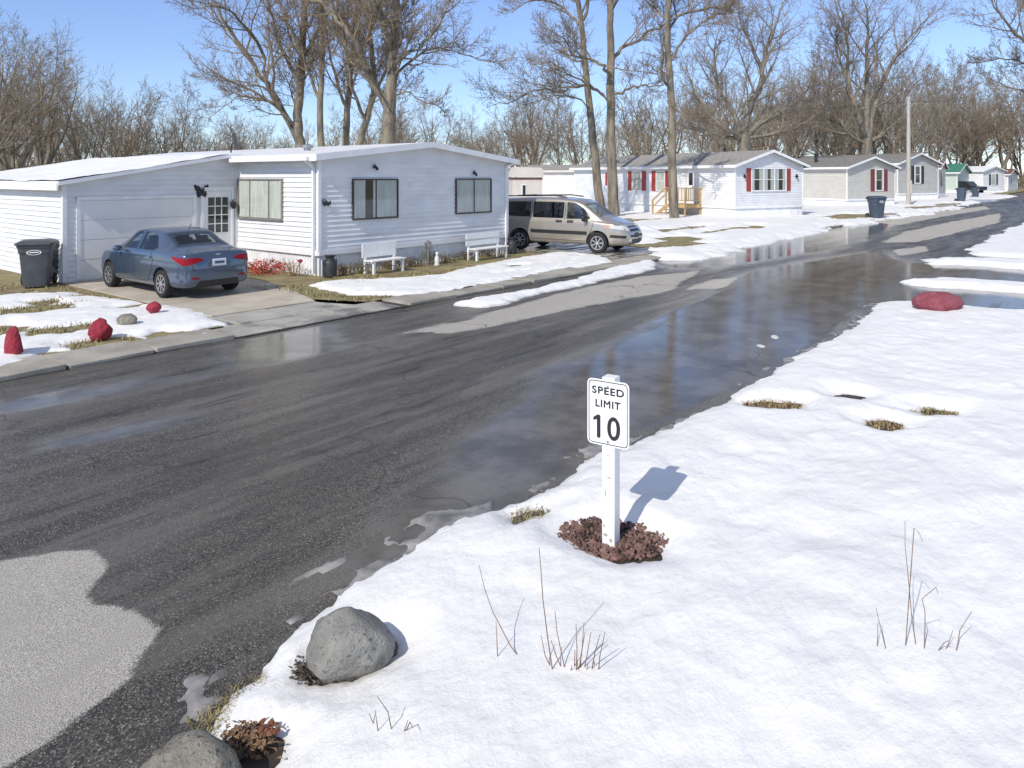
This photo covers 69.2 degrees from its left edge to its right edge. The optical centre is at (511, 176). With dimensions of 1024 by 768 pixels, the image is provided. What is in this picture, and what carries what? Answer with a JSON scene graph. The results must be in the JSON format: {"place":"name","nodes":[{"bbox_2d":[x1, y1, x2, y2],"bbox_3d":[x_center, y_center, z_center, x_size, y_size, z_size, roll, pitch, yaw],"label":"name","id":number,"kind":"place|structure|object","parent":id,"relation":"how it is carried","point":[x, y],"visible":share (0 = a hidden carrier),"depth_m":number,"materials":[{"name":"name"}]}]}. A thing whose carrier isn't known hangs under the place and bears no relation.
{"place":"outdoors","nodes":[
{"label":"outdoors","id":0,"kind":"place"},
{"bbox_2d":[61,278,314,317],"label":"driveway","id":1,"kind":"structure","parent":0,"point":[220,300],"depth_m":15.15,"materials":[{"name":"concrete"}]},
{"bbox_2d":[101,223,247,297],"bbox_3d":[-7.522,1.713,16.329,4.092,1.454,1.934,0,0,39],"label":"sedan","id":2,"kind":"object","parent":1,"relation":"on","point":[166,261],"visible":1,"depth_m":15.32,"materials":[{"name":"blue metal"}]},
{"bbox_2d":[212,301,401,338],"bbox_3d":[-3.917,2.516,13.311,1.721,0.120,3.650,0,0,39],"label":"driveway apron","id":3,"kind":"object","parent":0,"point":[261,321],"visible":0.81,"depth_m":13.16,"materials":[{"name":"concrete"}]},
{"bbox_2d":[0,193,1023,767],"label":"road","id":4,"kind":"structure","parent":0,"point":[170,521],"depth_m":6.99,"materials":[{"name":"grey asphalt"}]},
{"bbox_2d":[0,203,960,381],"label":"kerb","id":5,"kind":"structure","parent":4,"relation":"on","point":[61,361],"depth_m":11.03,"materials":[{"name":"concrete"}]},
{"bbox_2d":[865,196,886,217],"bbox_3d":[21.427,1.794,43.696,0.819,1.372,1.014,0,0,-16],"label":"wheeled bin","id":6,"kind":"object","parent":5,"relation":"on","point":[876,205],"visible":0.88,"depth_m":43.37,"materials":[{"name":"blue plastic"}]},
{"bbox_2d":[178,303,877,723],"bbox_3d":[2.785,2.549,8.730,1.698,0.143,16.686,0,0,41],"label":"slush","id":7,"kind":"object","parent":4,"relation":"on","point":[430,521],"visible":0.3,"depth_m":4.94,"materials":[{"name":"white snow"}]},
{"bbox_2d":[453,260,655,307],"bbox_3d":[1.788,2.495,17.985,1.420,0.211,9.422,0,0,34],"label":"snow patch","id":8,"kind":"object","parent":4,"relation":"on","point":[642,266],"visible":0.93,"depth_m":16.68,"materials":[{"name":"snow"}]},
{"bbox_2d":[0,187,1023,355],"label":"lawn","id":9,"kind":"structure","parent":0,"point":[284,279],"depth_m":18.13,"materials":[{"name":"green plant"}]},
{"bbox_2d":[14,238,57,286],"bbox_3d":[-10.634,1.917,16.614,0.735,1.046,0.909,0,0,-24],"label":"wheeled bin","id":10,"kind":"object","parent":9,"relation":"on","point":[36,257],"visible":1,"depth_m":16.31,"materials":[{"name":"plastic"}]},
{"bbox_2d":[0,14,72,170],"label":"bare tree","id":11,"kind":"object","parent":9,"relation":"on","point":[34,73],"visible":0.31,"depth_m":58.92,"materials":[{"name":"brown plant"}]},
{"bbox_2d":[0,4,85,170],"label":"bare tree","id":12,"kind":"object","parent":9,"relation":"on","point":[22,158],"visible":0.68,"depth_m":51.52,"materials":[{"name":"brown plant"}]},
{"bbox_2d":[0,9,86,156],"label":"bare tree","id":13,"kind":"object","parent":9,"relation":"on","point":[12,135],"visible":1,"depth_m":47.20,"materials":[{"name":"brown plant"}]},
{"bbox_2d":[18,55,85,162],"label":"bare tree","id":14,"kind":"object","parent":9,"relation":"on","point":[58,153],"visible":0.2,"depth_m":69.79,"materials":[{"name":"brown plant"}]},
{"bbox_2d":[1,34,117,165],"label":"bare tree","id":15,"kind":"object","parent":9,"relation":"on","point":[40,161],"visible":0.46,"depth_m":62.49,"materials":[{"name":"brown plant"}]},
{"bbox_2d":[43,86,120,160],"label":"bare tree","id":16,"kind":"object","parent":9,"relation":"on","point":[84,145],"visible":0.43,"depth_m":82.12,"materials":[{"name":"brown plant"}]},
{"bbox_2d":[42,58,129,161],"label":"bare tree","id":17,"kind":"object","parent":9,"relation":"on","point":[76,150],"visible":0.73,"depth_m":65.61,"materials":[{"name":"brown plant"}]},
{"bbox_2d":[44,78,163,157],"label":"bare tree","id":18,"kind":"object","parent":9,"relation":"on","point":[122,120],"visible":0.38,"depth_m":113.11,"materials":[{"name":"brown plant"}]},
{"bbox_2d":[0,291,228,365],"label":"snow patch","id":19,"kind":"object","parent":9,"relation":"on","point":[166,318],"visible":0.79,"depth_m":12.48,"materials":[{"name":"white snow"}]},
{"bbox_2d":[4,326,23,354],"bbox_3d":[-6.779,2.279,10.101,0.245,0.501,0.219,0,0,0],"label":"painted stone","id":20,"kind":"object","parent":19,"relation":"on","point":[13,343],"visible":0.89,"depth_m":10.03,"materials":[{"name":"stone"}]},
{"bbox_2d":[88,318,112,341],"bbox_3d":[-6.189,2.315,11.146,0.339,0.422,0.266,0,0,-10],"label":"painted stone","id":21,"kind":"object","parent":19,"relation":"on","point":[99,329],"visible":0.9,"depth_m":11.06,"materials":[{"name":"stone"}]},
{"bbox_2d":[0,153,241,282],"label":"garage","id":22,"kind":"structure","parent":9,"relation":"on","point":[86,213],"depth_m":18.68,"materials":[{"name":"white plastic"}]},
{"bbox_2d":[76,194,196,279],"bbox_3d":[-9.280,1.440,18.508,0.050,1.960,2.931,0,0,39],"label":"garage door","id":23,"kind":"structure","parent":22,"relation":"in","point":[113,207],"depth_m":18.06,"materials":[{"name":"white metal"}]},
{"bbox_2d":[200,187,233,245],"bbox_3d":[-7.987,1.340,20.116,0.052,2.120,0.952,0,0,39],"label":"entry door","id":24,"kind":"structure","parent":22,"relation":"in","point":[217,215],"depth_m":20.14,"materials":[{"name":"white glass"}]},
{"bbox_2d":[103,115,181,156],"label":"bare tree","id":25,"kind":"object","parent":9,"relation":"on","point":[151,150],"visible":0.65,"depth_m":100.50,"materials":[{"name":"brown plant"}]},
{"bbox_2d":[124,74,167,155],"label":"bare tree","id":26,"kind":"object","parent":9,"relation":"on","point":[148,120],"visible":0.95,"depth_m":98.66,"materials":[{"name":"brown plant"}]},
{"bbox_2d":[133,100,200,152],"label":"bare tree","id":27,"kind":"object","parent":9,"relation":"on","point":[175,141],"visible":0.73,"depth_m":110.58,"materials":[{"name":"brown plant"}]},
{"bbox_2d":[156,74,216,151],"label":"bare tree","id":28,"kind":"object","parent":9,"relation":"on","point":[187,101],"visible":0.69,"depth_m":118.02,"materials":[{"name":"brown plant"}]},
{"bbox_2d":[210,111,276,150],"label":"bare tree","id":29,"kind":"object","parent":9,"relation":"on","point":[231,131],"visible":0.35,"depth_m":116.44,"materials":[{"name":"brown plant"}]},
{"bbox_2d":[165,0,354,147],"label":"bare tree","id":30,"kind":"object","parent":9,"relation":"on","point":[295,126],"visible":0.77,"depth_m":41.71,"materials":[{"name":"brown plant"}]},
{"bbox_2d":[247,257,288,274],"bbox_3d":[-6.290,2.254,18.829,1.268,0.401,1.277,0,0,39],"label":"flower bed","id":31,"kind":"object","parent":9,"relation":"on","point":[278,265],"visible":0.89,"depth_m":18.69,"materials":[{"name":"plant"}]},
{"bbox_2d":[239,0,370,146],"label":"bare tree","id":32,"kind":"object","parent":9,"relation":"on","point":[320,125],"visible":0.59,"depth_m":40.82,"materials":[{"name":"brown plant"}]},
{"bbox_2d":[130,142,519,275],"bbox_3d":[-7.958,0.775,25.542,14.620,3.550,8.060,0,0,39],"label":"mobile home","id":33,"kind":"object","parent":9,"relation":"on","point":[410,199],"visible":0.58,"depth_m":20.05,"materials":[{"name":"white plastic"}]},
{"bbox_2d":[237,178,283,220],"bbox_3d":[-6.765,0.590,19.875,2.110,1.100,0.082,0,0,39],"label":"window","id":34,"kind":"structure","parent":33,"relation":"in","point":[257,198],"depth_m":19.85,"materials":[{"name":"metal"}]},
{"bbox_2d":[351,179,398,219],"bbox_3d":[-3.614,0.580,19.707,0.082,1.070,1.571,0,0,39],"label":"window","id":35,"kind":"structure","parent":33,"relation":"in","point":[371,198],"depth_m":19.69,"materials":[{"name":"grey metal"}]},
{"bbox_2d":[455,178,491,213],"bbox_3d":[-1.167,0.580,22.754,0.082,1.070,1.633,0,0,39],"label":"window","id":36,"kind":"structure","parent":33,"relation":"in","point":[472,195],"depth_m":22.74,"materials":[{"name":"grey metal"}]},
{"bbox_2d":[272,0,403,145],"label":"bare tree","id":37,"kind":"object","parent":9,"relation":"on","point":[346,102],"visible":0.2,"depth_m":42.42,"materials":[{"name":"brown plant"}]},
{"bbox_2d":[306,0,417,144],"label":"bare tree","id":38,"kind":"object","parent":9,"relation":"on","point":[366,116],"visible":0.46,"depth_m":38.74,"materials":[{"name":"brown plant"}]},
{"bbox_2d":[362,241,405,274],"bbox_3d":[-3.281,2.070,19.068,0.412,0.760,1.148,0,0,39],"label":"bench","id":39,"kind":"object","parent":9,"relation":"on","point":[377,249],"visible":1,"depth_m":19.10,"materials":[{"name":"white paint"}]},
{"bbox_2d":[340,90,431,144],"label":"bare tree","id":40,"kind":"object","parent":9,"relation":"on","point":[401,123],"visible":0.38,"depth_m":80.89,"materials":[{"name":"brown plant"}]},
{"bbox_2d":[273,0,518,143],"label":"bare tree","id":41,"kind":"object","parent":9,"relation":"on","point":[389,96],"visible":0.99,"depth_m":37.70,"materials":[{"name":"brown plant"}]},
{"bbox_2d":[405,91,463,145],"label":"bare tree","id":42,"kind":"object","parent":9,"relation":"on","point":[432,127],"visible":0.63,"depth_m":118.34,"materials":[{"name":"brown plant"}]},
{"bbox_2d":[309,252,611,302],"bbox_3d":[-0.622,2.465,19.521,3.420,0.210,10.380,0,0,39],"label":"snow patch","id":43,"kind":"object","parent":9,"relation":"on","point":[494,272],"visible":0.94,"depth_m":17.58,"materials":[{"name":"white snow"}]},
{"bbox_2d":[466,232,508,260],"bbox_3d":[-0.727,2.070,22.247,0.412,0.760,1.514,0,0,39],"label":"bench","id":44,"kind":"object","parent":9,"relation":"on","point":[484,241],"visible":1,"depth_m":22.26,"materials":[{"name":"white paint"}]},
{"bbox_2d":[480,92,560,166],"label":"bare tree","id":45,"kind":"object","parent":9,"relation":"on","point":[506,145],"visible":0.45,"depth_m":103.89,"materials":[{"name":"brown plant"}]},
{"bbox_2d":[509,167,543,197],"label":"storage shed","id":46,"kind":"structure","parent":9,"relation":"on","point":[525,180],"depth_m":40.04,"materials":[{"name":"white plastic"}]},
{"bbox_2d":[506,116,557,166],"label":"bare tree","id":47,"kind":"object","parent":9,"relation":"on","point":[538,144],"visible":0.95,"depth_m":94.60,"materials":[{"name":"brown plant"}]},
{"bbox_2d":[499,68,575,164],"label":"bare tree","id":48,"kind":"object","parent":9,"relation":"on","point":[530,126],"visible":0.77,"depth_m":95.82,"materials":[{"name":"brown plant"}]},
{"bbox_2d":[489,0,605,214],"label":"bare tree","id":49,"kind":"object","parent":9,"relation":"on","point":[597,185],"visible":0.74,"depth_m":46.84,"materials":[{"name":"brown plant"}]},
{"bbox_2d":[526,165,575,196],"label":"mobile home","id":50,"kind":"object","parent":9,"relation":"on","point":[558,179],"visible":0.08,"depth_m":68.47,"materials":[{"name":"white"}]},
{"bbox_2d":[534,62,577,163],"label":"bare tree","id":51,"kind":"object","parent":9,"relation":"on","point":[558,110],"visible":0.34,"depth_m":143.52,"materials":[{"name":"brown plant"}]},
{"bbox_2d":[544,103,606,164],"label":"bare tree","id":52,"kind":"object","parent":9,"relation":"on","point":[572,141],"visible":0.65,"depth_m":137.09,"materials":[{"name":"brown plant"}]},
{"bbox_2d":[462,0,697,215],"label":"bare tree","id":53,"kind":"object","parent":9,"relation":"on","point":[612,178],"visible":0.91,"depth_m":44.71,"materials":[{"name":"brown plant"}]},
{"bbox_2d":[517,242,657,258],"bbox_3d":[1.211,2.445,26.219,8.050,0.001,4.000,0,0,39],"label":"parking pad","id":54,"kind":"object","parent":9,"relation":"on","point":[613,253],"visible":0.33,"depth_m":24.68,"materials":[{"name":"concrete"}]},
{"bbox_2d":[508,194,642,252],"bbox_3d":[1.947,1.525,25.263,4.860,1.849,2.316,0,0,30],"label":"minivan","id":55,"kind":"object","parent":54,"relation":"on","point":[561,218],"visible":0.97,"depth_m":24.59,"materials":[{"name":"beige paint"}]},
{"bbox_2d":[620,87,653,154],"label":"bare tree","id":56,"kind":"object","parent":9,"relation":"on","point":[639,116],"visible":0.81,"depth_m":130.95,"materials":[{"name":"brown plant"}]},
{"bbox_2d":[599,101,681,157],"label":"bare tree","id":57,"kind":"object","parent":9,"relation":"on","point":[636,146],"visible":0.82,"depth_m":99.43,"materials":[{"name":"brown plant"}]},
{"bbox_2d":[600,74,705,155],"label":"bare tree","id":58,"kind":"object","parent":9,"relation":"on","point":[646,120],"visible":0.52,"depth_m":139.22,"materials":[{"name":"brown plant"}]},
{"bbox_2d":[652,187,701,214],"bbox_3d":[10.244,1.639,46.355,1.340,1.977,3.139,0,0,-29],"label":"porch","id":59,"kind":"object","parent":9,"relation":"on","point":[684,205],"visible":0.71,"depth_m":45.30,"materials":[{"name":"wood"}]},
{"bbox_2d":[569,150,810,216],"bbox_3d":[11.404,0.460,51.603,6.410,4.180,17.160,0,0,-29],"label":"mobile home","id":60,"kind":"object","parent":9,"relation":"on","point":[770,184],"visible":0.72,"depth_m":45.39,"materials":[{"name":"white plastic"}]},
{"bbox_2d":[751,168,786,190],"bbox_3d":[15.351,0.150,44.312,2.984,1.400,0.082,0,0,-29],"label":"window","id":61,"kind":"structure","parent":60,"relation":"in","point":[762,179],"depth_m":44.31,"materials":[{"name":"white glass"}]},
{"bbox_2d":[637,0,772,217],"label":"bare tree","id":62,"kind":"object","parent":9,"relation":"on","point":[672,167],"visible":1,"depth_m":41.81,"materials":[{"name":"brown plant"}]},
{"bbox_2d":[687,53,731,152],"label":"bare tree","id":63,"kind":"object","parent":9,"relation":"on","point":[701,146],"visible":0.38,"depth_m":84.95,"materials":[{"name":"brown plant"}]},
{"bbox_2d":[660,47,806,151],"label":"bare tree","id":64,"kind":"object","parent":9,"relation":"on","point":[727,148],"visible":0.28,"depth_m":103.26,"materials":[{"name":"brown plant"}]},
{"bbox_2d":[634,215,838,261],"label":"snow lawn","id":65,"kind":"structure","parent":9,"relation":"on","point":[776,229],"depth_m":31.42,"materials":[{"name":"white snow"}]},
{"bbox_2d":[663,0,830,150],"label":"bare tree","id":66,"kind":"object","parent":9,"relation":"on","point":[743,133],"visible":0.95,"depth_m":71.58,"materials":[{"name":"brown plant"}]},
{"bbox_2d":[718,52,817,152],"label":"bare tree","id":67,"kind":"object","parent":9,"relation":"on","point":[763,143],"visible":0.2,"depth_m":118.48,"materials":[{"name":"brown plant"}]},
{"bbox_2d":[750,46,849,158],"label":"bare tree","id":68,"kind":"object","parent":9,"relation":"on","point":[796,154],"visible":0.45,"depth_m":89.57,"materials":[{"name":"brown plant"}]},
{"bbox_2d":[587,191,1015,226],"bbox_3d":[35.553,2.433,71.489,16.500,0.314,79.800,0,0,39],"label":"snow lawn","id":69,"kind":"structure","parent":9,"relation":"on","point":[898,206],"depth_m":53.04,"materials":[{"name":"snow"}]},
{"bbox_2d":[794,11,863,152],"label":"bare tree","id":70,"kind":"object","parent":9,"relation":"on","point":[817,136],"visible":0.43,"depth_m":89.54,"materials":[{"name":"brown plant"}]},
{"bbox_2d":[780,75,877,155],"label":"bare tree","id":71,"kind":"object","parent":9,"relation":"on","point":[841,147],"visible":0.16,"depth_m":111.56,"materials":[{"name":"brown plant"}]},
{"bbox_2d":[773,74,888,155],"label":"bare tree","id":72,"kind":"object","parent":9,"relation":"on","point":[849,145],"visible":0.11,"depth_m":113.91,"materials":[{"name":"brown plant"}]},
{"bbox_2d":[805,75,857,155],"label":"bare tree","id":73,"kind":"object","parent":9,"relation":"on","point":[830,144],"visible":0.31,"depth_m":98.78,"materials":[{"name":"brown plant"}]},
{"bbox_2d":[797,153,901,205],"bbox_3d":[26.537,0.225,68.883,7.060,4.650,15.760,0,0,-29],"label":"mobile home","id":74,"kind":"object","parent":9,"relation":"on","point":[835,181],"visible":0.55,"depth_m":62.48,"materials":[{"name":"beige"}]},
{"bbox_2d":[799,153,943,199],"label":"mobile home","id":75,"kind":"object","parent":9,"relation":"on","point":[925,175],"visible":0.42,"depth_m":78.03,"materials":[{"name":"grey"}]},
{"bbox_2d":[784,0,971,154],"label":"bare tree","id":76,"kind":"object","parent":9,"relation":"on","point":[866,140],"visible":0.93,"depth_m":84.13,"materials":[{"name":"brown plant"}]},
{"bbox_2d":[848,38,910,154],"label":"bare tree","id":77,"kind":"object","parent":9,"relation":"on","point":[875,83],"visible":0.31,"depth_m":113.27,"materials":[{"name":"brown plant"}]},
{"bbox_2d":[819,42,944,153],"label":"bare tree","id":78,"kind":"object","parent":9,"relation":"on","point":[881,142],"visible":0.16,"depth_m":119.20,"materials":[{"name":"brown plant"}]},
{"bbox_2d":[862,77,949,155],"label":"bare tree","id":79,"kind":"object","parent":9,"relation":"on","point":[915,126],"visible":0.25,"depth_m":118.08,"materials":[{"name":"brown plant"}]},
{"bbox_2d":[859,50,972,153],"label":"bare tree","id":80,"kind":"object","parent":9,"relation":"on","point":[894,147],"visible":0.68,"depth_m":111.54,"materials":[{"name":"brown plant"}]},
{"bbox_2d":[906,95,936,204],"bbox_3d":[35.003,-2.215,63.248,3.292,9.630,0.524,0,0,-17],"label":"street light","id":81,"kind":"object","parent":9,"relation":"on","point":[908,169],"visible":0.94,"depth_m":62.76,"materials":[{"name":"grey metal"}]},
{"bbox_2d":[903,45,984,160],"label":"bare tree","id":82,"kind":"object","parent":9,"relation":"on","point":[944,152],"visible":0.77,"depth_m":128.53,"materials":[{"name":"brown plant"}]},
{"bbox_2d":[894,52,1002,159],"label":"bare tree","id":83,"kind":"object","parent":9,"relation":"on","point":[939,147],"visible":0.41,"depth_m":139.17,"materials":[{"name":"brown plant"}]},
{"bbox_2d":[903,79,1008,163],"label":"bare tree","id":84,"kind":"object","parent":9,"relation":"on","point":[964,153],"visible":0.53,"depth_m":145.54,"materials":[{"name":"brown plant"}]},
{"bbox_2d":[946,164,972,192],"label":"shed","id":85,"kind":"structure","parent":9,"relation":"on","point":[955,173],"depth_m":112.87,"materials":[{"name":"white"}]},
{"bbox_2d":[916,68,1021,165],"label":"bare tree","id":86,"kind":"object","parent":9,"relation":"on","point":[972,159],"visible":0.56,"depth_m":148.64,"materials":[{"name":"brown plant"}]},
{"bbox_2d":[932,93,1010,167],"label":"bare tree","id":87,"kind":"object","parent":9,"relation":"on","point":[986,159],"visible":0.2,"depth_m":169.73,"materials":[{"name":"brown plant"}]},
{"bbox_2d":[968,166,1007,191],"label":"mobile home","id":88,"kind":"object","parent":9,"relation":"on","point":[991,178],"visible":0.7,"depth_m":119.33,"materials":[{"name":"white plastic"}]},
{"bbox_2d":[969,75,1023,168],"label":"bare tree","id":89,"kind":"object","parent":9,"relation":"on","point":[1003,163],"visible":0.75,"depth_m":149.48,"materials":[{"name":"brown plant"}]},
{"bbox_2d":[969,75,1023,186],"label":"bare tree","id":90,"kind":"object","parent":9,"relation":"on","point":[1016,162],"visible":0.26,"depth_m":178.71,"materials":[{"name":"brown plant"}]},
{"bbox_2d":[0,0,1023,178],"label":"sky","id":91,"kind":"structure","parent":0,"point":[139,38],"materials":[{"name":"blue"}]},
{"bbox_2d":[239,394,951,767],"bbox_3d":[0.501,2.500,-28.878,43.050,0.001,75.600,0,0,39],"label":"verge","id":92,"kind":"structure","parent":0,"point":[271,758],"depth_m":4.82,"materials":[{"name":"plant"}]},
{"bbox_2d":[211,301,1023,767],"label":"snow field","id":93,"kind":"structure","parent":0,"point":[737,625],"depth_m":4.20,"materials":[{"name":"white snow"}]},
{"bbox_2d":[140,729,241,767],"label":"boulder","id":94,"kind":"object","parent":93,"relation":"on","point":[198,748],"visible":1,"depth_m":2.97,"materials":[{"name":"stone"}]},
{"bbox_2d":[184,670,268,736],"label":"grass","id":95,"kind":"structure","parent":93,"relation":"on","point":[214,714],"depth_m":3.46,"materials":[{"name":"plant"}]},
{"bbox_2d":[220,717,285,759],"bbox_3d":[-1.144,2.456,3.259,0.344,0.050,0.256,0,0,-2],"label":"shrub","id":96,"kind":"object","parent":93,"relation":"on","point":[245,738],"visible":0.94,"depth_m":3.23,"materials":[{"name":"brown plant"}]},
{"bbox_2d":[306,606,394,682],"bbox_3d":[-0.824,2.413,3.801,0.369,0.408,0.436,0,0,38],"label":"boulder","id":97,"kind":"object","parent":93,"relation":"on","point":[347,642],"visible":0.9,"depth_m":3.69,"materials":[{"name":"stone"}]},
{"bbox_2d":[539,549,604,670],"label":"dry grass","id":98,"kind":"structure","parent":93,"relation":"on","point":[559,641],"depth_m":3.62,"materials":[{"name":"plant"}]},
{"bbox_2d":[587,374,628,547],"bbox_3d":[0.671,1.978,5.045,0.307,1.245,0.102,0,0,32],"label":"speed limit sign","id":99,"kind":"object","parent":93,"relation":"on","point":[608,412],"visible":0.99,"depth_m":5.01,"materials":[{"name":"white metal"}]},
{"bbox_2d":[557,516,668,561],"bbox_3d":[0.676,2.484,5.109,0.744,0.057,0.653,0,0,39],"label":"lava rock","id":100,"kind":"object","parent":93,"relation":"on","point":[606,552],"visible":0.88,"depth_m":5.06,"materials":[{"name":"brown stone"}]},
{"bbox_2d":[911,291,963,310],"bbox_3d":[7.783,2.305,13.561,0.936,0.437,0.663,0,0,-8],"label":"painted stone","id":101,"kind":"object","parent":93,"relation":"on","point":[938,301],"visible":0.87,"depth_m":13.37,"materials":[{"name":"stone"}]},
{"bbox_2d":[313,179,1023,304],"bbox_3d":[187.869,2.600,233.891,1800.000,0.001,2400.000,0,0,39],"label":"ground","id":102,"kind":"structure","parent":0,"point":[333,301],"depth_m":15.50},
{"bbox_2d":[947,0,1023,102],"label":"bare tree","id":103,"kind":"object","parent":102,"relation":"on","point":[1014,32],"visible":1,"depth_m":60.45,"materials":[{"name":"brown plant"}]},
{"bbox_2d":[939,256,1023,308],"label":"side road","id":104,"kind":"structure","parent":0,"point":[989,299],"depth_m":15.92,"materials":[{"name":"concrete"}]},
{"bbox_2d":[900,277,1023,293],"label":"snow ridge","id":105,"kind":"structure","parent":104,"relation":"on","point":[981,284],"depth_m":16.73,"materials":[{"name":"snow"}]},
{"bbox_2d":[920,257,1023,269],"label":"snow ridge","id":106,"kind":"structure","parent":104,"relation":"on","point":[1004,263],"depth_m":21.11,"materials":[{"name":"snow"}]},
{"bbox_2d":[964,222,1023,257],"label":"snow verge","id":107,"kind":"structure","parent":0,"point":[1009,243],"depth_m":25.78,"materials":[{"name":"snow"}]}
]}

